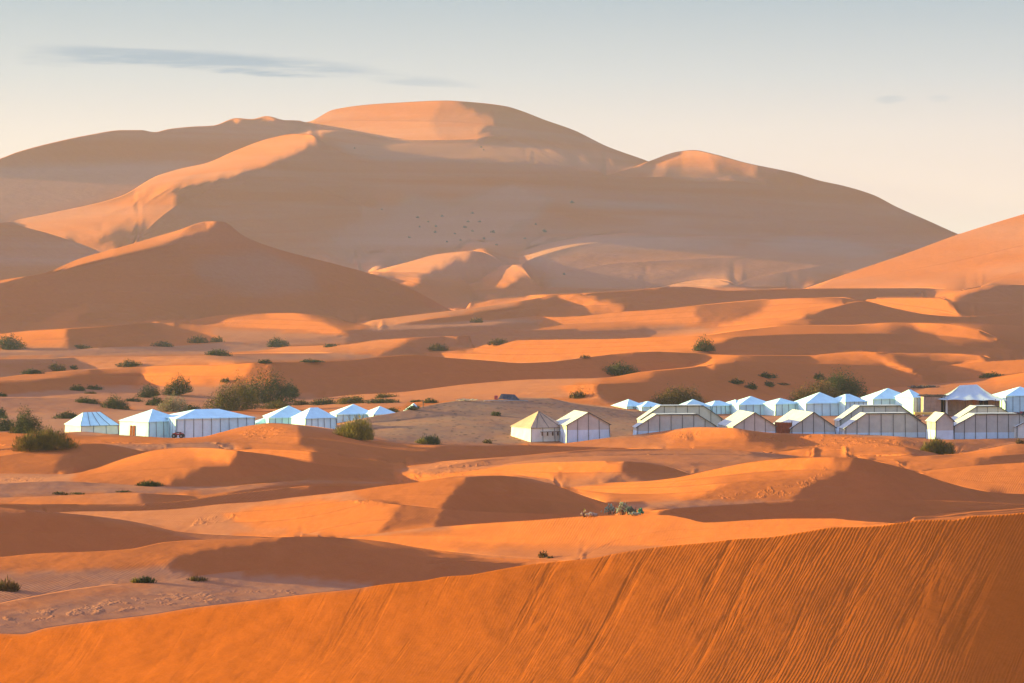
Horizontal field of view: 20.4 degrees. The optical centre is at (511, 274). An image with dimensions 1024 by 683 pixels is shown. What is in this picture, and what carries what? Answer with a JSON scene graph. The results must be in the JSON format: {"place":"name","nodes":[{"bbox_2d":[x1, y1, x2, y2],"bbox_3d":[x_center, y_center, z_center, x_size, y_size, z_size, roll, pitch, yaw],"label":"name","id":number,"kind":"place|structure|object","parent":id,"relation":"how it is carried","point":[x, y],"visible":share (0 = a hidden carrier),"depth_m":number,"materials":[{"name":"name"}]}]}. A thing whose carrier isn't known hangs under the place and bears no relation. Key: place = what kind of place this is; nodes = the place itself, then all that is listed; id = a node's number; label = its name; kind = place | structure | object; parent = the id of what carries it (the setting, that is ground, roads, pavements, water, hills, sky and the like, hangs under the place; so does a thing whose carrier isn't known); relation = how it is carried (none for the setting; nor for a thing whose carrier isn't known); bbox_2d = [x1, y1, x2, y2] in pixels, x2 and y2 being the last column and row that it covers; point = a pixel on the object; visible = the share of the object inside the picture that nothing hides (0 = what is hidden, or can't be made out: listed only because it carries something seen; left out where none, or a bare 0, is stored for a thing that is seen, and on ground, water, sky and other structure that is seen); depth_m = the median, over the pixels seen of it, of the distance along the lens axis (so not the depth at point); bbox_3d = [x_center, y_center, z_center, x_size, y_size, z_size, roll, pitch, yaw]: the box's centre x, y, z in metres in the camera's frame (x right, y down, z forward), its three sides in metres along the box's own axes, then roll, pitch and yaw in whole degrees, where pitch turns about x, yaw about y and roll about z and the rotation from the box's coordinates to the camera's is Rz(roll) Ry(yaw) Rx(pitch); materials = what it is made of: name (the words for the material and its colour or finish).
{"place":"outdoors","nodes":[
{"label":"outdoors","id":0,"kind":"place"},
{"bbox_2d":[0,101,1023,682],"bbox_3d":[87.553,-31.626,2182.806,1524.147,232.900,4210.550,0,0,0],"label":"sand dunes","id":1,"kind":"structure","parent":0,"point":[392,553],"depth_m":413.86,"materials":[{"name":"sand"}]},
{"bbox_2d":[0,407,6,417],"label":"desert shrub","id":2,"kind":"object","parent":1,"relation":"on","point":[2,411],"visible":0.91,"depth_m":429.77,"materials":[{"name":"green plant"}]},
{"bbox_2d":[0,412,17,430],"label":"desert shrub","id":3,"kind":"object","parent":1,"relation":"on","point":[7,423],"visible":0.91,"depth_m":393.66,"materials":[{"name":"green plant"}]},
{"bbox_2d":[0,574,21,591],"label":"desert shrub","id":4,"kind":"object","parent":1,"relation":"on","point":[7,586],"visible":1,"depth_m":162.52,"materials":[{"name":"green plant"}]},
{"bbox_2d":[0,333,25,349],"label":"desert shrub","id":5,"kind":"object","parent":1,"relation":"on","point":[7,344],"visible":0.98,"depth_m":817.72,"materials":[{"name":"green plant"}]},
{"bbox_2d":[13,403,44,433],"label":"desert shrub","id":6,"kind":"object","parent":1,"relation":"on","point":[25,422],"visible":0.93,"depth_m":369.73,"materials":[{"name":"green plant"}]},
{"bbox_2d":[20,368,45,373],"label":"desert shrub","id":7,"kind":"object","parent":1,"relation":"on","point":[31,372],"visible":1,"depth_m":531.94,"materials":[{"name":"green plant"}]},
{"bbox_2d":[11,425,80,451],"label":"desert shrub","id":8,"kind":"object","parent":1,"relation":"on","point":[50,440],"visible":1,"depth_m":324.45,"materials":[{"name":"green plant"}]},
{"bbox_2d":[49,360,65,370],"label":"desert shrub","id":9,"kind":"object","parent":1,"relation":"on","point":[55,367],"visible":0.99,"depth_m":673.62,"materials":[{"name":"green plant"}]},
{"bbox_2d":[51,407,77,418],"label":"desert shrub","id":10,"kind":"object","parent":1,"relation":"on","point":[64,415],"visible":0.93,"depth_m":427.96,"materials":[{"name":"green plant"}]},
{"bbox_2d":[70,384,85,390],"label":"desert shrub","id":11,"kind":"object","parent":1,"relation":"on","point":[79,388],"visible":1,"depth_m":504.06,"materials":[{"name":"green plant"}]},
{"bbox_2d":[75,344,91,348],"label":"desert shrub","id":12,"kind":"object","parent":1,"relation":"on","point":[83,347],"visible":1,"depth_m":819.54,"materials":[{"name":"green plant"}]},
{"bbox_2d":[75,396,100,403],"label":"desert shrub","id":13,"kind":"object","parent":1,"relation":"on","point":[86,400],"visible":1,"depth_m":459.44,"materials":[{"name":"green plant"}]},
{"bbox_2d":[65,412,118,433],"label":"canvas tent","id":14,"kind":"object","parent":1,"relation":"on","point":[98,422],"visible":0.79,"depth_m":386.23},
{"bbox_2d":[85,384,102,389],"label":"desert shrub","id":15,"kind":"object","parent":1,"relation":"on","point":[95,388],"visible":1,"depth_m":508.79,"materials":[{"name":"green plant"}]},
{"bbox_2d":[99,393,130,409],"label":"desert shrub","id":16,"kind":"object","parent":1,"relation":"on","point":[112,403],"visible":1,"depth_m":453.96,"materials":[{"name":"green plant"}]},
{"bbox_2d":[115,360,142,366],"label":"desert shrub","id":17,"kind":"object","parent":1,"relation":"on","point":[130,364],"visible":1,"depth_m":678.74,"materials":[{"name":"green plant"}]},
{"bbox_2d":[124,397,144,401],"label":"desert shrub","id":18,"kind":"object","parent":1,"relation":"on","point":[133,400],"visible":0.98,"depth_m":479.48,"materials":[{"name":"green plant"}]},
{"bbox_2d":[118,409,170,437],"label":"canvas tent","id":19,"kind":"object","parent":1,"relation":"on","point":[151,423],"visible":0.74,"depth_m":377.51,"materials":[{"name":"white fabric"}]},
{"bbox_2d":[136,575,156,582],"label":"desert shrub","id":20,"kind":"object","parent":1,"relation":"on","point":[145,579],"visible":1,"depth_m":166.58,"materials":[{"name":"green plant"}]},
{"bbox_2d":[135,383,163,397],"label":"desert shrub","id":21,"kind":"object","parent":1,"relation":"on","point":[152,391],"visible":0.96,"depth_m":493.77,"materials":[{"name":"green plant"}]},
{"bbox_2d":[133,480,165,486],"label":"desert shrub","id":22,"kind":"object","parent":1,"relation":"on","point":[150,484],"visible":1,"depth_m":287.86,"materials":[{"name":"green plant"}]},
{"bbox_2d":[144,394,163,405],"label":"desert shrub","id":23,"kind":"object","parent":1,"relation":"on","point":[153,401],"visible":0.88,"depth_m":469.57,"materials":[{"name":"green plant"}]},
{"bbox_2d":[152,341,173,346],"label":"desert shrub","id":24,"kind":"object","parent":1,"relation":"on","point":[165,344],"visible":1,"depth_m":841.86,"materials":[{"name":"green plant"}]},
{"bbox_2d":[154,391,188,411],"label":"desert shrub","id":25,"kind":"object","parent":1,"relation":"on","point":[171,403],"visible":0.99,"depth_m":450.15,"materials":[{"name":"plant"}]},
{"bbox_2d":[162,372,192,395],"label":"desert shrub","id":26,"kind":"object","parent":1,"relation":"on","point":[176,386],"visible":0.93,"depth_m":506.54,"materials":[{"name":"green plant"}]},
{"bbox_2d":[172,430,184,437],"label":"quad bike","id":27,"kind":"object","parent":1,"relation":"on","point":[180,434],"visible":0.98,"depth_m":372.06,"materials":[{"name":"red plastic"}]},
{"bbox_2d":[186,404,202,409],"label":"desert shrub","id":28,"kind":"object","parent":1,"relation":"on","point":[192,407],"visible":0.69,"depth_m":455.05,"materials":[{"name":"green plant"}]},
{"bbox_2d":[187,335,208,342],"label":"desert shrub","id":29,"kind":"object","parent":1,"relation":"on","point":[197,339],"visible":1,"depth_m":860.45,"materials":[{"name":"green plant"}]},
{"bbox_2d":[187,573,209,581],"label":"desert shrub","id":30,"kind":"object","parent":1,"relation":"on","point":[193,578],"visible":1,"depth_m":167.92,"materials":[{"name":"green plant"}]},
{"bbox_2d":[165,409,256,437],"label":"canvas tent","id":31,"kind":"object","parent":1,"relation":"on","point":[197,423],"visible":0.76,"depth_m":376.93,"materials":[{"name":"fabric"}]},
{"bbox_2d":[209,336,224,341],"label":"desert shrub","id":32,"kind":"object","parent":1,"relation":"on","point":[218,339],"visible":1,"depth_m":862.95,"materials":[{"name":"green plant"}]},
{"bbox_2d":[204,348,232,355],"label":"desert shrub","id":33,"kind":"object","parent":1,"relation":"on","point":[219,352],"visible":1,"depth_m":681.87,"materials":[{"name":"green plant"}]},
{"bbox_2d":[199,370,266,410],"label":"desert shrub","id":34,"kind":"object","parent":1,"relation":"on","point":[233,405],"visible":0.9,"depth_m":459.80,"materials":[{"name":"green plant"}]},
{"bbox_2d":[255,418,265,424],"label":"canvas tent","id":35,"kind":"object","parent":1,"relation":"on","point":[261,421],"visible":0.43,"depth_m":402.28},
{"bbox_2d":[233,367,297,403],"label":"desert shrub","id":36,"kind":"object","parent":1,"relation":"on","point":[275,393],"visible":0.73,"depth_m":498.54,"materials":[{"name":"green plant"}]},
{"bbox_2d":[260,399,291,408],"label":"desert shrub","id":37,"kind":"object","parent":1,"relation":"on","point":[274,405],"visible":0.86,"depth_m":470.94,"materials":[{"name":"green plant"}]},
{"bbox_2d":[267,334,290,346],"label":"desert shrub","id":38,"kind":"object","parent":1,"relation":"on","point":[277,343],"visible":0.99,"depth_m":857.74,"materials":[{"name":"green plant"}]},
{"bbox_2d":[263,406,301,423],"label":"canvas tent","id":39,"kind":"object","parent":1,"relation":"on","point":[284,415],"visible":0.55,"depth_m":400.41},
{"bbox_2d":[282,379,299,395],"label":"desert shrub","id":40,"kind":"object","parent":1,"relation":"on","point":[296,393],"visible":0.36,"depth_m":513.34,"materials":[{"name":"green plant"}]},
{"bbox_2d":[291,400,309,404],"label":"desert shrub","id":41,"kind":"object","parent":1,"relation":"on","point":[298,402],"visible":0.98,"depth_m":475.57,"materials":[{"name":"green plant"}]},
{"bbox_2d":[299,358,323,362],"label":"desert shrub","id":42,"kind":"object","parent":1,"relation":"on","point":[308,360],"visible":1,"depth_m":534.61,"materials":[{"name":"green plant"}]},
{"bbox_2d":[291,407,336,428],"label":"canvas tent","id":43,"kind":"object","parent":1,"relation":"on","point":[316,416],"visible":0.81,"depth_m":395.64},
{"bbox_2d":[309,397,336,404],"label":"desert shrub","id":44,"kind":"object","parent":1,"relation":"on","point":[321,401],"visible":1,"depth_m":470.45,"materials":[{"name":"green plant"}]},
{"bbox_2d":[330,404,367,422],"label":"canvas tent","id":45,"kind":"object","parent":1,"relation":"on","point":[344,413],"visible":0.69,"depth_m":414.54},
{"bbox_2d":[335,395,364,403],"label":"desert shrub","id":46,"kind":"object","parent":1,"relation":"on","point":[348,400],"visible":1,"depth_m":466.71,"materials":[{"name":"green plant"}]},
{"bbox_2d":[332,414,375,440],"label":"desert shrub","id":47,"kind":"object","parent":1,"relation":"on","point":[360,431],"visible":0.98,"depth_m":362.90,"materials":[{"name":"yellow plant"}]},
{"bbox_2d":[365,406,394,417],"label":"canvas tent","id":48,"kind":"object","parent":1,"relation":"on","point":[378,411],"visible":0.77,"depth_m":413.94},
{"bbox_2d":[364,397,399,403],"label":"desert shrub","id":49,"kind":"object","parent":1,"relation":"on","point":[378,400],"visible":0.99,"depth_m":462.90,"materials":[{"name":"green plant"}]},
{"bbox_2d":[375,392,396,397],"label":"desert shrub","id":50,"kind":"object","parent":1,"relation":"on","point":[383,396],"visible":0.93,"depth_m":497.49,"materials":[{"name":"green plant"}]},
{"bbox_2d":[404,404,420,410],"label":"desert shrub","id":51,"kind":"object","parent":1,"relation":"on","point":[411,407],"visible":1,"depth_m":411.48,"materials":[{"name":"green plant"}]},
{"bbox_2d":[414,437,427,443],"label":"desert shrub","id":52,"kind":"object","parent":1,"relation":"on","point":[422,441],"visible":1,"depth_m":378.17,"materials":[{"name":"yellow plant"}]},
{"bbox_2d":[417,433,441,444],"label":"desert shrub","id":53,"kind":"object","parent":1,"relation":"on","point":[436,440],"visible":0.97,"depth_m":378.71,"materials":[{"name":"green plant"}]},
{"bbox_2d":[422,397,438,402],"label":"desert shrub","id":54,"kind":"object","parent":1,"relation":"on","point":[428,400],"visible":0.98,"depth_m":454.80,"materials":[{"name":"green plant"}]},
{"bbox_2d":[428,343,448,350],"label":"desert shrub","id":55,"kind":"object","parent":1,"relation":"on","point":[435,347],"visible":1,"depth_m":757.54,"materials":[{"name":"green plant"}]},
{"bbox_2d":[470,316,482,322],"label":"desert shrub","id":56,"kind":"object","parent":1,"relation":"on","point":[478,320],"visible":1,"depth_m":949.55,"materials":[{"name":"green plant"}]},
{"bbox_2d":[487,338,507,345],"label":"desert shrub","id":57,"kind":"object","parent":1,"relation":"on","point":[498,341],"visible":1,"depth_m":747.46,"materials":[{"name":"green plant"}]},
{"bbox_2d":[484,400,527,400],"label":"water pipe","id":58,"kind":"object","parent":1,"relation":"on","point":[505,400],"visible":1,"depth_m":426.05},
{"bbox_2d":[498,394,519,399],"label":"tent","id":59,"kind":"object","parent":1,"relation":"on","point":[509,396],"visible":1,"depth_m":429.06,"materials":[{"name":"fabric"}]},
{"bbox_2d":[511,411,559,441],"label":"canvas tent","id":60,"kind":"object","parent":1,"relation":"on","point":[532,427],"visible":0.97,"depth_m":386.24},
{"bbox_2d":[538,550,547,557],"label":"desert shrub","id":61,"kind":"object","parent":1,"relation":"on","point":[542,555],"visible":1,"depth_m":188.63,"materials":[{"name":"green plant"}]},
{"bbox_2d":[569,388,585,398],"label":"desert shrub","id":62,"kind":"object","parent":1,"relation":"on","point":[577,395],"visible":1,"depth_m":456.13,"materials":[{"name":"green plant"}]},
{"bbox_2d":[556,410,610,442],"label":"canvas tent","id":63,"kind":"object","parent":1,"relation":"on","point":[576,426],"visible":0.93,"depth_m":383.80,"materials":[{"name":"fabric"}]},
{"bbox_2d":[601,503,616,513],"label":"desert plant","id":64,"kind":"object","parent":1,"relation":"on","point":[611,509],"visible":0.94,"depth_m":238.43,"materials":[{"name":"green plant"}]},
{"bbox_2d":[602,360,640,375],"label":"desert shrub","id":65,"kind":"object","parent":1,"relation":"on","point":[619,370],"visible":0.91,"depth_m":563.17,"materials":[{"name":"green plant"}]},
{"bbox_2d":[616,500,628,514],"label":"desert plant","id":66,"kind":"object","parent":1,"relation":"on","point":[621,505],"visible":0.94,"depth_m":222.21,"materials":[{"name":"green plant"}]},
{"bbox_2d":[611,399,639,408],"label":"canvas tent","id":67,"kind":"object","parent":1,"relation":"on","point":[628,404],"visible":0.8,"depth_m":446.89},
{"bbox_2d":[624,506,636,514],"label":"desert plant","id":68,"kind":"object","parent":1,"relation":"on","point":[630,509],"visible":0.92,"depth_m":216.18,"materials":[{"name":"green plant"}]},
{"bbox_2d":[635,401,660,410],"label":"canvas tent","id":69,"kind":"object","parent":1,"relation":"on","point":[645,406],"visible":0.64,"depth_m":445.05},
{"bbox_2d":[632,413,716,434],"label":"canvas tent","id":70,"kind":"object","parent":1,"relation":"on","point":[655,422],"visible":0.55,"depth_m":383.95,"materials":[{"name":"fabric"}]},
{"bbox_2d":[649,384,707,404],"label":"desert shrub","id":71,"kind":"object","parent":1,"relation":"on","point":[677,397],"visible":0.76,"depth_m":458.60,"materials":[{"name":"green plant"}]},
{"bbox_2d":[637,405,723,426],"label":"canvas tent","id":72,"kind":"object","parent":1,"relation":"on","point":[703,411],"visible":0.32,"depth_m":391.21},
{"bbox_2d":[679,399,712,409],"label":"canvas tent","id":73,"kind":"object","parent":1,"relation":"on","point":[692,402],"visible":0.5,"depth_m":439.25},
{"bbox_2d":[691,334,715,351],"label":"desert shrub","id":74,"kind":"object","parent":1,"relation":"on","point":[702,346],"visible":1,"depth_m":652.06,"materials":[{"name":"green plant"}]},
{"bbox_2d":[705,400,730,413],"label":"canvas tent","id":75,"kind":"object","parent":1,"relation":"on","point":[720,407],"visible":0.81,"depth_m":441.57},
{"bbox_2d":[726,400,737,413],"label":"canvas tent","id":76,"kind":"object","parent":1,"relation":"on","point":[733,406],"visible":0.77,"depth_m":441.93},
{"bbox_2d":[728,378,744,383],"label":"desert shrub","id":77,"kind":"object","parent":1,"relation":"on","point":[734,381],"visible":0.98,"depth_m":506.42,"materials":[{"name":"green plant"}]},
{"bbox_2d":[729,396,765,414],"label":"canvas tent","id":78,"kind":"object","parent":1,"relation":"on","point":[751,404],"visible":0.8,"depth_m":439.71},
{"bbox_2d":[718,410,777,432],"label":"canvas tent","id":79,"kind":"object","parent":1,"relation":"on","point":[747,420],"visible":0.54,"depth_m":378.67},
{"bbox_2d":[744,381,757,388],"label":"desert shrub","id":80,"kind":"object","parent":1,"relation":"on","point":[751,385],"visible":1,"depth_m":504.82,"materials":[{"name":"green plant"}]},
{"bbox_2d":[758,372,777,378],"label":"desert shrub","id":81,"kind":"object","parent":1,"relation":"on","point":[766,375],"visible":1,"depth_m":531.76,"materials":[{"name":"green plant"}]},
{"bbox_2d":[762,398,796,415],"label":"canvas tent","id":82,"kind":"object","parent":1,"relation":"on","point":[779,407],"visible":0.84,"depth_m":438.58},
{"bbox_2d":[775,421,791,432],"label":"cloth screen","id":83,"kind":"object","parent":1,"relation":"on","point":[783,427],"visible":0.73,"depth_m":379.29,"materials":[{"name":"brown fabric"}]},
{"bbox_2d":[773,409,836,433],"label":"canvas tent","id":84,"kind":"object","parent":1,"relation":"on","point":[805,422],"visible":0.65,"depth_m":379.62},
{"bbox_2d":[794,392,838,415],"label":"canvas tent","id":85,"kind":"object","parent":1,"relation":"on","point":[820,404],"visible":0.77,"depth_m":436.78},
{"bbox_2d":[786,376,846,400],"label":"desert shrub","id":86,"kind":"object","parent":1,"relation":"on","point":[822,388],"visible":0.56,"depth_m":488.15,"materials":[{"name":"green plant"}]},
{"bbox_2d":[814,371,825,379],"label":"desert shrub","id":87,"kind":"object","parent":1,"relation":"on","point":[818,376],"visible":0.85,"depth_m":551.09,"materials":[{"name":"green plant"}]},
{"bbox_2d":[825,364,869,397],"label":"desert shrub","id":88,"kind":"object","parent":1,"relation":"on","point":[847,387],"visible":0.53,"depth_m":512.68,"materials":[{"name":"green plant"}]},
{"bbox_2d":[836,394,868,414],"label":"canvas tent","id":89,"kind":"object","parent":1,"relation":"on","point":[846,401],"visible":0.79,"depth_m":436.97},
{"bbox_2d":[834,405,921,433],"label":"canvas tent","id":90,"kind":"object","parent":1,"relation":"on","point":[847,415],"visible":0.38,"depth_m":384.72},
{"bbox_2d":[860,388,900,404],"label":"canvas tent","id":91,"kind":"object","parent":1,"relation":"on","point":[885,396],"visible":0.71,"depth_m":444.75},
{"bbox_2d":[838,412,925,437],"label":"canvas tent","id":92,"kind":"object","parent":1,"relation":"on","point":[902,424],"visible":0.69,"depth_m":377.74,"materials":[{"name":"fabric"}]},
{"bbox_2d":[894,389,920,414],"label":"canvas tent","id":93,"kind":"object","parent":1,"relation":"on","point":[909,400],"visible":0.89,"depth_m":441.52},
{"bbox_2d":[907,385,939,387],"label":"desert shrub","id":94,"kind":"object","parent":1,"relation":"on","point":[922,386],"visible":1,"depth_m":560.04,"materials":[{"name":"green plant"}]},
{"bbox_2d":[914,412,933,416],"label":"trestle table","id":95,"kind":"object","parent":1,"relation":"on","point":[925,413],"visible":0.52,"depth_m":426.23,"materials":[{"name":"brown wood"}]},
{"bbox_2d":[918,394,948,415],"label":"reed hut","id":96,"kind":"object","parent":1,"relation":"on","point":[932,403],"visible":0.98,"depth_m":437.31,"materials":[{"name":"plant"}]},
{"bbox_2d":[941,397,944,412],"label":"doorway","id":97,"kind":"structure","parent":96,"relation":"in","point":[942,401],"depth_m":437.79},
{"bbox_2d":[919,436,957,454],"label":"desert shrub","id":98,"kind":"object","parent":1,"relation":"on","point":[939,447],"visible":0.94,"depth_m":352.06,"materials":[{"name":"green plant"}]},
{"bbox_2d":[925,412,954,438],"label":"canvas tent","id":99,"kind":"object","parent":1,"relation":"on","point":[940,425],"visible":0.8,"depth_m":372.58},
{"bbox_2d":[940,385,1005,414],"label":"reception tent","id":100,"kind":"object","parent":1,"relation":"on","point":[960,398],"visible":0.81,"depth_m":438.70,"materials":[{"name":"grey fabric"}]},
{"bbox_2d":[951,405,1006,420],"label":"canvas tent","id":101,"kind":"object","parent":1,"relation":"on","point":[982,409],"visible":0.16,"depth_m":382.18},
{"bbox_2d":[954,412,1023,438],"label":"canvas tent","id":102,"kind":"object","parent":1,"relation":"on","point":[984,425],"visible":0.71,"depth_m":374.77,"materials":[{"name":"fabric"}]},
{"bbox_2d":[978,371,1003,377],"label":"desert shrub","id":103,"kind":"object","parent":1,"relation":"on","point":[986,375],"visible":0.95,"depth_m":597.90,"materials":[{"name":"green plant"}]},
{"bbox_2d":[992,387,1023,411],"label":"canvas tent","id":104,"kind":"object","parent":1,"relation":"on","point":[1014,400],"visible":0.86,"depth_m":444.09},
{"bbox_2d":[1014,422,1023,437],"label":"canvas tent","id":105,"kind":"object","parent":1,"relation":"on","point":[1018,430],"visible":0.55,"depth_m":374.36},
{"bbox_2d":[0,0,1023,233],"label":"sky","id":106,"kind":"structure","parent":0,"point":[916,106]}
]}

